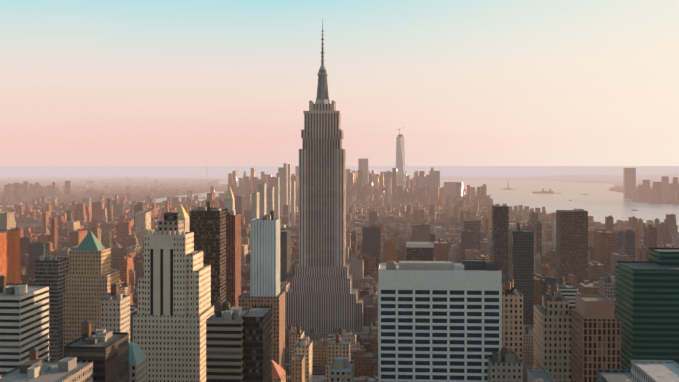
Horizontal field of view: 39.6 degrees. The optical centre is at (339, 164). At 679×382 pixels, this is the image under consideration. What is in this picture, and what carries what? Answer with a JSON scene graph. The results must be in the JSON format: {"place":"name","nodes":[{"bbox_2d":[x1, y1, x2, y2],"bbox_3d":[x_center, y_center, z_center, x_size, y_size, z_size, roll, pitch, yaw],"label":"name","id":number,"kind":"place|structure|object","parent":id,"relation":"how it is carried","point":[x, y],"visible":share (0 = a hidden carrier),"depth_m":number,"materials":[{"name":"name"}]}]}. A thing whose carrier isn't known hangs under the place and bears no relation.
{"place":"outdoors","nodes":[
{"label":"outdoors","id":0,"kind":"place"},
{"bbox_2d":[0,197,206,206],"bbox_3d":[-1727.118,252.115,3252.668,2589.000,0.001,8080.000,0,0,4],"label":"river water","id":1,"kind":"structure","parent":0,"point":[160,200],"depth_m":6536.05,"materials":[{"name":"grey liquid"}]},
{"bbox_2d":[58,168,418,177],"bbox_3d":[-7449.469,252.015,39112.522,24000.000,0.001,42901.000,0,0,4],"label":"bay water","id":2,"kind":"structure","parent":0,"point":[162,169],"depth_m":37271.81,"materials":[{"name":"blue liquid"}]},
{"bbox_2d":[0,166,678,260],"bbox_3d":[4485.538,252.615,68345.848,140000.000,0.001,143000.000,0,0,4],"label":"ground","id":3,"kind":"structure","parent":0,"point":[83,176],"depth_m":44309.36,"materials":[{"name":"grey"}]},
{"bbox_2d":[32,166,250,201],"bbox_3d":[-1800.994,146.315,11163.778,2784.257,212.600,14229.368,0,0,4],"label":"bridges","id":4,"kind":"structure","parent":3,"relation":"on","point":[152,191],"depth_m":5999.15,"materials":[{"name":"grey metal"}]},
{"bbox_2d":[133,212,213,381],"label":"skyscraper","id":5,"kind":"structure","parent":3,"relation":"on","point":[174,312],"depth_m":589.72,"materials":[{"name":"beige stone"}]},
{"bbox_2d":[285,20,369,338],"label":"skyscraper","id":6,"kind":"structure","parent":3,"relation":"on","point":[322,297],"depth_m":1294.03,"materials":[{"name":"grey stone"}]},
{"bbox_2d":[0,176,678,205],"bbox_3d":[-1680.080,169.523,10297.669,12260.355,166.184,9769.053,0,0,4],"label":"city boroughs","id":7,"kind":"object","parent":3,"relation":"on","point":[26,191],"visible":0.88,"depth_m":7649.39,"materials":[{"name":"brown concrete"}]},
{"bbox_2d":[0,159,678,381],"bbox_3d":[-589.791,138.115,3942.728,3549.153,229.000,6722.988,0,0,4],"label":"city buildings","id":8,"kind":"structure","parent":3,"relation":"on","point":[389,222],"depth_m":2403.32,"materials":[{"name":"brown concrete"}]},
{"bbox_2d":[396,127,405,188],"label":"skyscraper","id":9,"kind":"structure","parent":3,"relation":"on","point":[400,158],"depth_m":5873.32,"materials":[{"name":"white glass"}]},
{"bbox_2d":[378,259,501,381],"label":"office building","id":10,"kind":"structure","parent":3,"relation":"on","point":[439,321],"depth_m":578.58,"materials":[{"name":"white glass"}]},
{"bbox_2d":[0,168,678,183],"bbox_3d":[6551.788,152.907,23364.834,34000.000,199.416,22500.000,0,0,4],"label":"horizon hills","id":11,"kind":"structure","parent":0,"point":[617,179],"depth_m":24432.17,"materials":[{"name":"grey"}]},
{"bbox_2d":[0,0,678,165],"label":"sky","id":12,"kind":"structure","parent":0,"point":[83,82],"materials":[{"name":"pink"}]},
{"bbox_2d":[173,177,622,197],"bbox_3d":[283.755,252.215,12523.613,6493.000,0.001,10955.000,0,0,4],"label":"bay water","id":13,"kind":"structure","parent":0,"point":[565,189],"depth_m":9757.46,"materials":[{"name":"blue liquid"}]},
{"bbox_2d":[569,194,638,211],"bbox_3d":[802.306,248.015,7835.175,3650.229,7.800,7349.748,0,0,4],"label":"boats","id":14,"kind":"object","parent":13,"relation":"on","point":[592,211],"visible":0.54,"depth_m":6354.87,"materials":[{"name":"grey metal"}]},
{"bbox_2d":[491,197,678,231],"bbox_3d":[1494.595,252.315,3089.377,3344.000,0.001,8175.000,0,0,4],"label":"river","id":15,"kind":"structure","parent":0,"point":[616,209],"depth_m":5615.07,"materials":[{"name":"blue liquid"}]},
{"label":"ellis island ground","id":16,"kind":"structure","parent":0,"visible":0},
{"bbox_2d":[504,182,553,192],"bbox_3d":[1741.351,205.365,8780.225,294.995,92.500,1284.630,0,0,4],"label":"statue of liberty","id":17,"kind":"object","parent":16,"relation":"on","point":[542,191],"visible":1,"depth_m":8175.91,"materials":[{"name":"grey stone"}]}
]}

